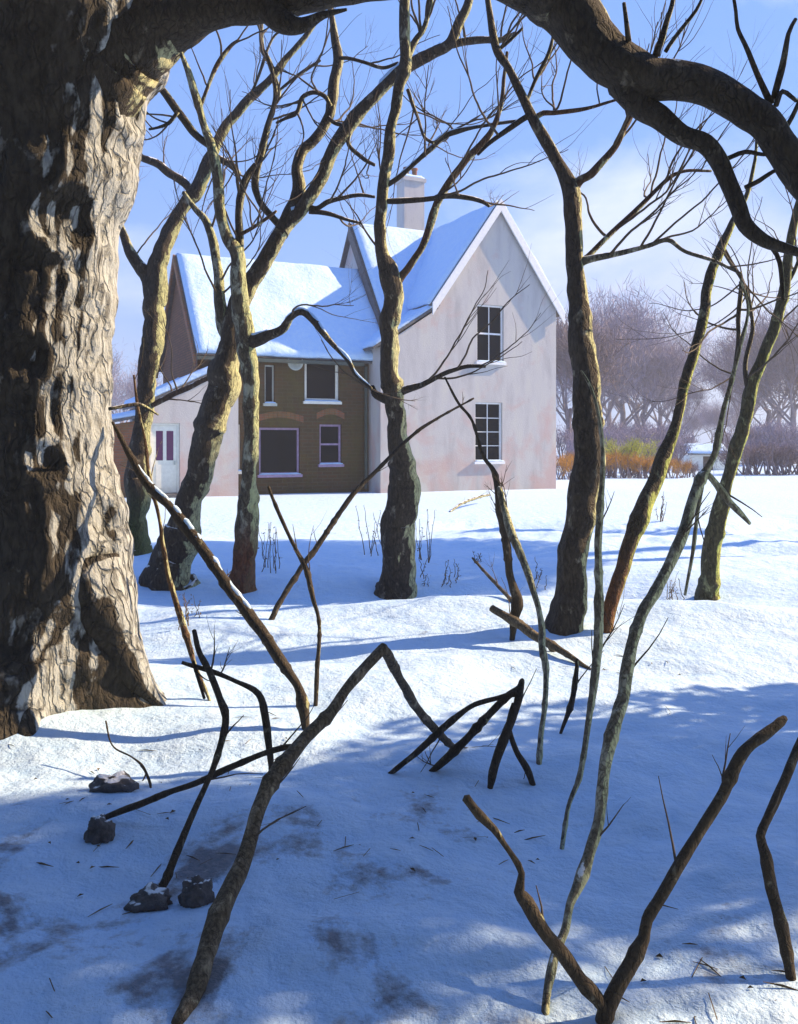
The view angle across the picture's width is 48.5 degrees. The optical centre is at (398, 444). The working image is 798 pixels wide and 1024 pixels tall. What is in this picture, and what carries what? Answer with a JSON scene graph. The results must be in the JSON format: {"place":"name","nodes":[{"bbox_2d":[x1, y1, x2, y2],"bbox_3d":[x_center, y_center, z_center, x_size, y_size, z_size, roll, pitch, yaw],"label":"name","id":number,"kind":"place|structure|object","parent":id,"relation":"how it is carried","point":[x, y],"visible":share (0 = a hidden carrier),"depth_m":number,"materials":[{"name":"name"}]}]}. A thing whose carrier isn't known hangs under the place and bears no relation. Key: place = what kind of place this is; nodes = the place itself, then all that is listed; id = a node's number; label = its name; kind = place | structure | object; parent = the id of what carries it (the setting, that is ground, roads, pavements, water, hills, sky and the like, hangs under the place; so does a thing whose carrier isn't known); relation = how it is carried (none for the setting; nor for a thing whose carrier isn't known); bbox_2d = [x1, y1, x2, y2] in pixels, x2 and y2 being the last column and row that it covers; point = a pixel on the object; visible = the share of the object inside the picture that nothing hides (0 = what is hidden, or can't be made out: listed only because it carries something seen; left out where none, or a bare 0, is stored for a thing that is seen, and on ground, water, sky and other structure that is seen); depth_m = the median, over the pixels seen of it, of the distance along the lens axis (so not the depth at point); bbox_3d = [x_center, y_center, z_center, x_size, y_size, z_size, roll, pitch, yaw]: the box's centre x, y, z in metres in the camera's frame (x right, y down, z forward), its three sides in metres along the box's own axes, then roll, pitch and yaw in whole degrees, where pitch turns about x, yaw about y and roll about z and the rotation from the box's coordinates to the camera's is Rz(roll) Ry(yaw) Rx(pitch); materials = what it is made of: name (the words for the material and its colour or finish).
{"place":"outdoors","nodes":[
{"label":"outdoors","id":0,"kind":"place"},
{"bbox_2d":[0,446,797,1023],"bbox_3d":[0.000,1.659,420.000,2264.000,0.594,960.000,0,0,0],"label":"snowy ground","id":1,"kind":"structure","parent":0,"point":[448,936],"depth_m":4.02,"materials":[{"name":"white snow"}]},
{"bbox_2d":[83,813,115,844],"bbox_3d":[-1.221,1.587,3.608,0.127,0.145,0.101,0,0,0],"label":"stone","id":2,"kind":"object","parent":1,"relation":"on","point":[100,828],"visible":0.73,"depth_m":3.58,"materials":[{"name":"grey stone"}]},
{"bbox_2d":[88,771,138,792],"bbox_3d":[-1.304,1.569,4.055,0.232,0.104,0.145,0,0,0],"label":"stone","id":3,"kind":"object","parent":1,"relation":"on","point":[122,781],"visible":0.77,"depth_m":4.03,"materials":[{"name":"grey stone"}]},
{"bbox_2d":[105,721,151,787],"bbox_3d":[-1.311,1.528,4.304,0.054,0.251,0.534,0,0,-43],"label":"twig","id":4,"kind":"object","parent":1,"relation":"on","point":[143,768],"visible":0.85,"depth_m":4.24,"materials":[{"name":"brown wood"}]},
{"bbox_2d":[111,337,162,422],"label":"tree","id":5,"kind":"object","parent":1,"relation":"on","point":[131,393],"visible":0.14,"depth_m":107.99,"materials":[{"name":"grey plant"}]},
{"bbox_2d":[123,882,172,912],"bbox_3d":[-0.901,1.656,3.197,0.166,0.132,0.133,0,0,0],"label":"stone","id":6,"kind":"object","parent":1,"relation":"on","point":[150,896],"visible":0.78,"depth_m":3.16,"materials":[{"name":"grey stone"}]},
{"bbox_2d":[133,344,210,700],"bbox_3d":[-1.465,0.468,5.636,0.162,2.312,0.809,0,0,-42],"label":"sapling","id":7,"kind":"object","parent":1,"relation":"on","point":[183,625],"visible":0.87,"depth_m":5.59,"materials":[{"name":"orange plant"}]},
{"bbox_2d":[176,593,200,629],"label":"dead weeds","id":8,"kind":"object","parent":1,"relation":"on","point":[186,608],"visible":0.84,"depth_m":7.42,"materials":[{"name":"plant"}]},
{"bbox_2d":[178,875,214,907],"bbox_3d":[-0.730,1.629,3.198,0.117,0.150,0.124,0,0,-30],"label":"stone","id":9,"kind":"object","parent":1,"relation":"on","point":[197,892],"visible":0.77,"depth_m":3.16,"materials":[{"name":"grey stone"}]},
{"bbox_2d":[105,704,314,819],"bbox_3d":[-0.803,1.321,3.646,0.993,0.594,0.102,0,0,13],"label":"leaning stick","id":10,"kind":"object","parent":1,"relation":"on","point":[183,787],"visible":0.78,"depth_m":3.65,"materials":[{"name":"brown wood"}]},
{"bbox_2d":[111,421,309,729],"bbox_3d":[-1.095,0.732,5.126,1.421,1.740,0.128,0,0,26],"label":"leaning stick","id":11,"kind":"object","parent":1,"relation":"on","point":[228,587],"visible":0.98,"depth_m":5.04,"materials":[{"name":"brown wood"}]},
{"bbox_2d":[159,616,273,887],"bbox_3d":[-0.814,1.234,3.618,0.332,1.000,0.770,0,0,34],"label":"bent sapling","id":12,"kind":"object","parent":1,"relation":"on","point":[212,673],"visible":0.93,"depth_m":3.67,"materials":[{"name":"black plant"}]},
{"bbox_2d":[119,7,394,555],"bbox_3d":[-2.456,-2.948,13.228,4.612,9.862,2.941,0,0,16],"label":"bare tree","id":13,"kind":"object","parent":1,"relation":"on","point":[152,273],"visible":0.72,"depth_m":12.90,"materials":[{"name":"brown plant"}]},
{"bbox_2d":[258,522,279,572],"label":"dead weeds","id":14,"kind":"object","parent":1,"relation":"on","point":[274,559],"visible":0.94,"depth_m":11.50,"materials":[{"name":"plant"}]},
{"bbox_2d":[144,26,422,593],"bbox_3d":[-1.608,-1.967,9.638,3.791,8.123,2.603,0,0,18],"label":"bare tree","id":15,"kind":"object","parent":1,"relation":"on","point":[248,341],"visible":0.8,"depth_m":9.97,"materials":[{"name":"brown plant"}]},
{"bbox_2d":[267,486,325,705],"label":"sapling","id":16,"kind":"object","parent":1,"relation":"on","point":[307,572],"visible":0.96,"depth_m":5.52,"materials":[{"name":"brown plant"}]},
{"bbox_2d":[138,0,522,590],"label":"bare tree","id":17,"kind":"object","parent":1,"relation":"on","point":[222,393],"visible":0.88,"depth_m":10.47,"materials":[{"name":"brown plant"}]},
{"bbox_2d":[171,643,502,1023],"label":"bent sapling","id":18,"kind":"object","parent":1,"relation":"on","point":[222,904],"visible":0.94,"depth_m":3.10,"materials":[{"name":"brown plant"}]},
{"bbox_2d":[112,167,565,497],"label":"house","id":19,"kind":"structure","parent":1,"relation":"on","point":[322,430],"depth_m":30.14,"materials":[{"name":"white paint"}]},
{"bbox_2d":[150,423,178,492],"bbox_3d":[-7.014,0.429,26.525,0.860,2.102,0.116,0,0,-25],"label":"door","id":20,"kind":"structure","parent":19,"relation":"in","point":[165,475],"depth_m":26.54,"materials":[{"name":"beige paint"}]},
{"bbox_2d":[238,425,241,473],"bbox_3d":[-5.303,0.165,28.030,0.721,1.567,0.256,0,0,-25],"label":"window","id":21,"kind":"structure","parent":19,"relation":"in","point":[239,471],"depth_m":28.19,"materials":[{"name":"beige paint"}]},
{"bbox_2d":[263,365,276,405],"bbox_3d":[-4.181,-1.884,28.557,0.447,1.323,0.246,0,0,-25],"label":"window","id":22,"kind":"structure","parent":19,"relation":"in","point":[269,369],"depth_m":28.65,"materials":[{"name":"metal"}]},
{"bbox_2d":[257,428,302,477],"bbox_3d":[-3.872,0.274,28.703,1.489,1.602,0.246,0,0,-25],"label":"window","id":23,"kind":"structure","parent":19,"relation":"in","point":[278,447],"depth_m":28.78,"materials":[{"name":"glass"}]},
{"bbox_2d":[303,364,341,404],"bbox_3d":[-2.560,-2.028,29.313,1.335,1.418,0.246,0,0,-25],"label":"window","id":24,"kind":"structure","parent":19,"relation":"in","point":[321,386],"depth_m":29.39,"materials":[{"name":"beige paint"}]},
{"bbox_2d":[318,424,343,466],"bbox_3d":[-2.281,0.055,29.444,0.899,1.408,0.247,0,0,-25],"label":"window","id":25,"kind":"structure","parent":19,"relation":"in","point":[330,435],"depth_m":29.52,"materials":[{"name":"paint"}]},
{"bbox_2d":[474,402,504,463],"bbox_3d":[3.114,-0.377,30.854,1.215,2.140,0.252,0,0,-25],"label":"window","id":26,"kind":"structure","parent":19,"relation":"in","point":[487,415],"depth_m":30.97,"materials":[{"name":"white paint"}]},
{"bbox_2d":[476,305,506,364],"bbox_3d":[3.172,-3.803,30.885,1.198,2.076,0.246,0,0,-25],"label":"window","id":27,"kind":"structure","parent":19,"relation":"in","point":[489,341],"depth_m":30.96,"materials":[{"name":"white paint"}]},
{"bbox_2d":[356,508,381,555],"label":"dead weeds","id":28,"kind":"object","parent":1,"relation":"on","point":[373,543],"visible":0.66,"depth_m":12.93,"materials":[{"name":"plant"}]},
{"bbox_2d":[268,392,473,619],"bbox_3d":[-0.230,0.544,8.008,2.042,2.079,0.188,0,0,-25],"label":"leaning stick","id":29,"kind":"object","parent":1,"relation":"on","point":[317,546],"visible":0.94,"depth_m":7.88,"materials":[{"name":"brown wood"}]},
{"bbox_2d":[0,0,797,739],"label":"old tree","id":30,"kind":"object","parent":1,"relation":"on","point":[82,84],"visible":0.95,"depth_m":5.05,"materials":[{"name":"brown plant"}]},
{"bbox_2d":[8,594,797,1023],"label":"leaf litter","id":31,"kind":"object","parent":1,"relation":"on","point":[414,870],"visible":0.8,"depth_m":3.38,"materials":[{"name":"brown plant"}]},
{"bbox_2d":[415,509,434,562],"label":"dead weeds","id":32,"kind":"object","parent":1,"relation":"on","point":[429,553],"visible":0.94,"depth_m":12.11,"materials":[{"name":"plant"}]},
{"bbox_2d":[418,557,459,586],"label":"dead weeds","id":33,"kind":"object","parent":1,"relation":"on","point":[458,570],"visible":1,"depth_m":10.78,"materials":[{"name":"plant"}]},
{"bbox_2d":[313,0,606,599],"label":"bare tree","id":34,"kind":"object","parent":1,"relation":"on","point":[397,579],"visible":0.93,"depth_m":9.93,"materials":[{"name":"brown plant"}]},
{"bbox_2d":[388,668,536,788],"bbox_3d":[0.284,1.383,4.298,0.700,0.631,0.459,0,0,-20],"label":"broken sapling","id":35,"kind":"object","parent":1,"relation":"on","point":[506,736],"visible":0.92,"depth_m":4.24,"materials":[{"name":"black plant"}]},
{"bbox_2d":[449,494,489,511],"bbox_3d":[1.887,1.427,22.433,0.485,0.390,3.362,0,0,17],"label":"fallen branch","id":36,"kind":"object","parent":1,"relation":"on","point":[466,501],"visible":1,"depth_m":22.34,"materials":[{"name":"beige wood"}]},
{"bbox_2d":[472,551,481,562],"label":"dead weeds","id":37,"kind":"object","parent":1,"relation":"on","point":[477,559],"visible":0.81,"depth_m":11.91,"materials":[{"name":"plant"}]},
{"bbox_2d":[444,377,522,640],"bbox_3d":[0.673,0.528,6.968,0.607,2.123,0.216,0,0,24],"label":"sapling","id":38,"kind":"object","parent":1,"relation":"on","point":[516,603],"visible":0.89,"depth_m":6.90,"materials":[{"name":"brown plant"}]},
{"bbox_2d":[472,554,510,601],"bbox_3d":[0.917,1.250,8.199,0.143,0.470,0.900,0,0,-19],"label":"fallen branch","id":39,"kind":"object","parent":1,"relation":"on","point":[498,586],"visible":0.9,"depth_m":8.20,"materials":[{"name":"brown wood"}]},
{"bbox_2d":[493,472,549,764],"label":"sapling","id":40,"kind":"object","parent":1,"relation":"on","point":[514,539],"visible":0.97,"depth_m":4.65,"materials":[{"name":"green plant"}]},
{"bbox_2d":[489,578,590,669],"bbox_3d":[1.094,1.341,6.617,0.228,0.632,0.962,0,0,-43],"label":"fallen branch","id":41,"kind":"object","parent":1,"relation":"on","point":[523,627],"visible":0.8,"depth_m":6.61,"materials":[{"name":"brown wood"}]},
{"bbox_2d":[534,561,546,589],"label":"dead weeds","id":42,"kind":"object","parent":1,"relation":"on","point":[539,576],"visible":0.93,"depth_m":10.64,"materials":[{"name":"brown plant"}]},
{"bbox_2d":[556,453,573,479],"bbox_3d":[7.796,0.997,40.539,2.322,1.366,1.996,0,0,-25],"label":"shrub","id":43,"kind":"object","parent":1,"relation":"on","point":[565,463],"visible":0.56,"depth_m":39.95,"materials":[{"name":"orange plant"}]},
{"bbox_2d":[556,424,574,459],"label":"shrub","id":44,"kind":"object","parent":1,"relation":"on","point":[563,440],"visible":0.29,"depth_m":64.88,"materials":[{"name":"plant"}]},
{"bbox_2d":[559,650,603,733],"bbox_3d":[1.009,1.402,4.893,0.265,0.514,0.041,0,0,-11],"label":"short stick","id":45,"kind":"object","parent":1,"relation":"on","point":[571,702],"visible":0.88,"depth_m":4.87,"materials":[{"name":"black wood"}]},
{"bbox_2d":[556,452,611,477],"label":"shrub","id":46,"kind":"object","parent":1,"relation":"on","point":[571,456],"visible":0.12,"depth_m":42.14,"materials":[{"name":"orange plant"}]},
{"bbox_2d":[556,324,618,420],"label":"tree","id":47,"kind":"object","parent":1,"relation":"on","point":[558,405],"visible":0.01,"depth_m":128.82,"materials":[{"name":"plant"}]},
{"bbox_2d":[560,370,634,849],"bbox_3d":[0.784,0.694,3.835,0.446,2.057,0.246,0,0,-32],"label":"sapling","id":48,"kind":"object","parent":1,"relation":"on","point":[598,643],"visible":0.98,"depth_m":3.80,"materials":[{"name":"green plant"}]},
{"bbox_2d":[559,420,636,448],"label":"shrub","id":49,"kind":"object","parent":1,"relation":"on","point":[614,426],"visible":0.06,"depth_m":68.29,"materials":[{"name":"plant"}]},
{"bbox_2d":[564,428,632,473],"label":"shrub","id":50,"kind":"object","parent":1,"relation":"on","point":[617,437],"visible":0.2,"depth_m":48.06,"materials":[{"name":"plant"}]},
{"bbox_2d":[556,305,645,451],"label":"tree","id":51,"kind":"object","parent":1,"relation":"on","point":[563,357],"visible":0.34,"depth_m":67.59,"materials":[{"name":"plant"}]},
{"bbox_2d":[440,0,797,635],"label":"bare tree","id":52,"kind":"object","parent":1,"relation":"on","point":[566,614],"visible":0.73,"depth_m":7.24,"materials":[{"name":"brown plant"}]},
{"bbox_2d":[603,421,639,465],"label":"shrub","id":53,"kind":"object","parent":1,"relation":"on","point":[618,430],"visible":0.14,"depth_m":62.93,"materials":[{"name":"plant"}]},
{"bbox_2d":[605,448,639,477],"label":"shrub","id":54,"kind":"object","parent":1,"relation":"on","point":[608,474],"visible":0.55,"depth_m":41.88,"materials":[{"name":"orange plant"}]},
{"bbox_2d":[561,299,683,427],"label":"tree","id":55,"kind":"object","parent":1,"relation":"on","point":[606,409],"visible":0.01,"depth_m":146.99,"materials":[{"name":"plant"}]},
{"bbox_2d":[462,715,787,1023],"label":"forked sapling","id":56,"kind":"object","parent":1,"relation":"on","point":[606,1004],"visible":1,"depth_m":2.57,"materials":[{"name":"brown plant"}]},
{"bbox_2d":[556,270,699,425],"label":"tree","id":57,"kind":"object","parent":1,"relation":"on","point":[635,328],"visible":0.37,"depth_m":93.84,"materials":[{"name":"plant"}]},
{"bbox_2d":[609,452,652,478],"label":"shrub","id":58,"kind":"object","parent":1,"relation":"on","point":[623,463],"visible":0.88,"depth_m":41.56,"materials":[{"name":"orange plant"}]},
{"bbox_2d":[604,433,660,475],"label":"shrub","id":59,"kind":"object","parent":1,"relation":"on","point":[633,446],"visible":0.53,"depth_m":44.53,"materials":[{"name":"plant"}]},
{"bbox_2d":[606,417,658,459],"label":"shrub","id":60,"kind":"object","parent":1,"relation":"on","point":[630,428],"visible":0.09,"depth_m":70.65,"materials":[{"name":"grey plant"}]},
{"bbox_2d":[620,453,654,477],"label":"shrub","id":61,"kind":"object","parent":1,"relation":"on","point":[645,467],"visible":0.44,"depth_m":42.32,"materials":[{"name":"orange plant"}]},
{"bbox_2d":[591,303,694,449],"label":"tree","id":62,"kind":"object","parent":1,"relation":"on","point":[638,403],"visible":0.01,"depth_m":170.13,"materials":[{"name":"brown plant"}]},
{"bbox_2d":[568,278,721,427],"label":"tree","id":63,"kind":"object","parent":1,"relation":"on","point":[622,412],"visible":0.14,"depth_m":105.81,"materials":[{"name":"plant"}]},
{"bbox_2d":[541,237,761,1015],"bbox_3d":[0.867,0.428,3.139,0.227,2.560,1.495,0,0,45],"label":"bent sapling","id":64,"kind":"object","parent":1,"relation":"on","point":[691,512],"visible":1,"depth_m":3.23,"materials":[{"name":"grey plant"}]},
{"bbox_2d":[615,421,690,452],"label":"shrub","id":65,"kind":"object","parent":1,"relation":"on","point":[652,432],"visible":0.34,"depth_m":66.86,"materials":[{"name":"grey plant"}]},
{"bbox_2d":[601,324,709,457],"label":"tree","id":66,"kind":"object","parent":1,"relation":"on","point":[673,360],"visible":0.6,"depth_m":100.69,"materials":[{"name":"grey plant"}]},
{"bbox_2d":[644,461,672,477],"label":"shrub","id":67,"kind":"object","parent":1,"relation":"on","point":[666,474],"visible":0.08,"depth_m":42.69,"materials":[{"name":"orange plant"}]},
{"bbox_2d":[601,310,718,429],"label":"tree","id":68,"kind":"object","parent":1,"relation":"on","point":[705,340],"visible":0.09,"depth_m":122.31,"materials":[{"name":"plant"}]},
{"bbox_2d":[654,492,666,521],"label":"dead weeds","id":69,"kind":"object","parent":1,"relation":"on","point":[661,514],"visible":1,"depth_m":18.50,"materials":[{"name":"brown plant"}]},
{"bbox_2d":[628,429,696,472],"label":"shrub","id":70,"kind":"object","parent":1,"relation":"on","point":[682,452],"visible":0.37,"depth_m":49.26,"materials":[{"name":"plant"}]},
{"bbox_2d":[641,416,697,461],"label":"shrub","id":71,"kind":"object","parent":1,"relation":"on","point":[689,435],"visible":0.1,"depth_m":72.81,"materials":[{"name":"grey plant"}]},
{"bbox_2d":[657,571,684,599],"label":"dead weeds","id":72,"kind":"object","parent":1,"relation":"on","point":[672,590],"visible":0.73,"depth_m":9.83,"materials":[{"name":"brown plant"}]},
{"bbox_2d":[629,366,714,430],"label":"tree","id":73,"kind":"object","parent":1,"relation":"on","point":[689,402],"visible":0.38,"depth_m":113.57,"materials":[{"name":"grey plant"}]},
{"bbox_2d":[665,456,692,478],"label":"shrub","id":74,"kind":"object","parent":1,"relation":"on","point":[677,467],"visible":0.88,"depth_m":41.87,"materials":[{"name":"orange plant"}]},
{"bbox_2d":[678,430,698,453],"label":"shrub","id":75,"kind":"object","parent":1,"relation":"on","point":[688,440],"visible":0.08,"depth_m":79.58,"materials":[{"name":"plant"}]},
{"bbox_2d":[681,460,700,476],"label":"shrub","id":76,"kind":"object","parent":1,"relation":"on","point":[692,470],"visible":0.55,"depth_m":42.81,"materials":[{"name":"plant"}]},
{"bbox_2d":[681,411,711,440],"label":"tree","id":77,"kind":"object","parent":1,"relation":"on","point":[695,424],"visible":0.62,"depth_m":153.19,"materials":[{"name":"grey plant"}]},
{"bbox_2d":[598,141,797,633],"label":"leaning tree","id":78,"kind":"object","parent":1,"relation":"on","point":[638,521],"visible":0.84,"depth_m":7.54,"materials":[{"name":"brown plant"}]},
{"bbox_2d":[678,443,727,469],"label":"shed","id":79,"kind":"structure","parent":1,"relation":"on","point":[701,454],"depth_m":54.00,"materials":[{"name":"beige paint"}]},
{"bbox_2d":[703,456,712,469],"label":"door","id":80,"kind":"structure","parent":79,"relation":"in","point":[705,458],"depth_m":53.99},
{"bbox_2d":[686,394,734,443],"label":"tree","id":81,"kind":"object","parent":1,"relation":"on","point":[712,432],"visible":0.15,"depth_m":201.26,"materials":[{"name":"grey plant"}]},
{"bbox_2d":[695,395,753,442],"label":"tree","id":82,"kind":"object","parent":1,"relation":"on","point":[711,419],"visible":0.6,"depth_m":141.78,"materials":[{"name":"grey plant"}]},
{"bbox_2d":[677,178,797,600],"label":"leaning tree","id":83,"kind":"object","parent":1,"relation":"on","point":[708,584],"visible":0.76,"depth_m":9.59,"materials":[{"name":"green plant"}]},
{"bbox_2d":[693,341,782,418],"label":"tree","id":84,"kind":"object","parent":1,"relation":"on","point":[732,400],"visible":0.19,"depth_m":111.94,"materials":[{"name":"grey plant"}]},
{"bbox_2d":[695,306,797,425],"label":"tree","id":85,"kind":"object","parent":1,"relation":"on","point":[766,409],"visible":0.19,"depth_m":104.38,"materials":[{"name":"plant"}]},
{"bbox_2d":[715,439,779,475],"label":"shrub","id":86,"kind":"object","parent":1,"relation":"on","point":[751,456],"visible":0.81,"depth_m":45.91,"materials":[{"name":"plant"}]},
{"bbox_2d":[711,421,790,461],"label":"shrub","id":87,"kind":"object","parent":1,"relation":"on","point":[727,437],"visible":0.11,"depth_m":71.81,"materials":[{"name":"plant"}]},
{"bbox_2d":[706,290,797,428],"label":"tree","id":88,"kind":"object","parent":1,"relation":"on","point":[785,358],"visible":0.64,"depth_m":92.88,"materials":[{"name":"plant"}]},
{"bbox_2d":[711,436,795,474],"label":"shrub","id":89,"kind":"object","parent":1,"relation":"on","point":[766,471],"visible":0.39,"depth_m":46.95,"materials":[{"name":"plant"}]},
{"bbox_2d":[713,302,797,426],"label":"tree","id":90,"kind":"object","parent":1,"relation":"on","point":[779,416],"visible":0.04,"depth_m":138.63,"materials":[{"name":"brown plant"}]},
{"bbox_2d":[728,413,796,464],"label":"shrub","id":91,"kind":"object","parent":1,"relation":"on","point":[757,433],"visible":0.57,"depth_m":66.46,"materials":[{"name":"grey plant"}]},
{"bbox_2d":[734,420,797,463],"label":"shrub","id":92,"kind":"object","parent":1,"relation":"on","point":[787,433],"visible":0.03,"depth_m":72.16,"materials":[{"name":"plant"}]},
{"bbox_2d":[742,301,797,386],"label":"tree","id":93,"kind":"object","parent":1,"relation":"on","point":[792,323],"visible":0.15,"depth_m":96.61,"materials":[{"name":"brown plant"}]},
{"bbox_2d":[756,738,797,980],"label":"bent sapling","id":94,"kind":"object","parent":1,"relation":"on","point":[781,925],"visible":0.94,"depth_m":2.78,"materials":[{"name":"brown plant"}]},
{"bbox_2d":[757,435,797,473],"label":"shrub","id":95,"kind":"object","parent":1,"relation":"on","point":[794,468],"visible":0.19,"depth_m":46.88,"materials":[{"name":"plant"}]},
{"bbox_2d":[760,441,797,475],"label":"shrub","id":96,"kind":"object","parent":1,"relation":"on","point":[791,456],"visible":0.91,"depth_m":45.79,"materials":[{"name":"plant"}]},
{"bbox_2d":[763,421,797,460],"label":"shrub","id":97,"kind":"object","parent":1,"relation":"on","point":[792,434],"visible":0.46,"depth_m":65.50,"materials":[{"name":"plant"}]},
{"bbox_2d":[112,0,797,445],"label":"sky","id":98,"kind":"structure","parent":0,"point":[617,188],"materials":[{"name":"blue"}]}
]}

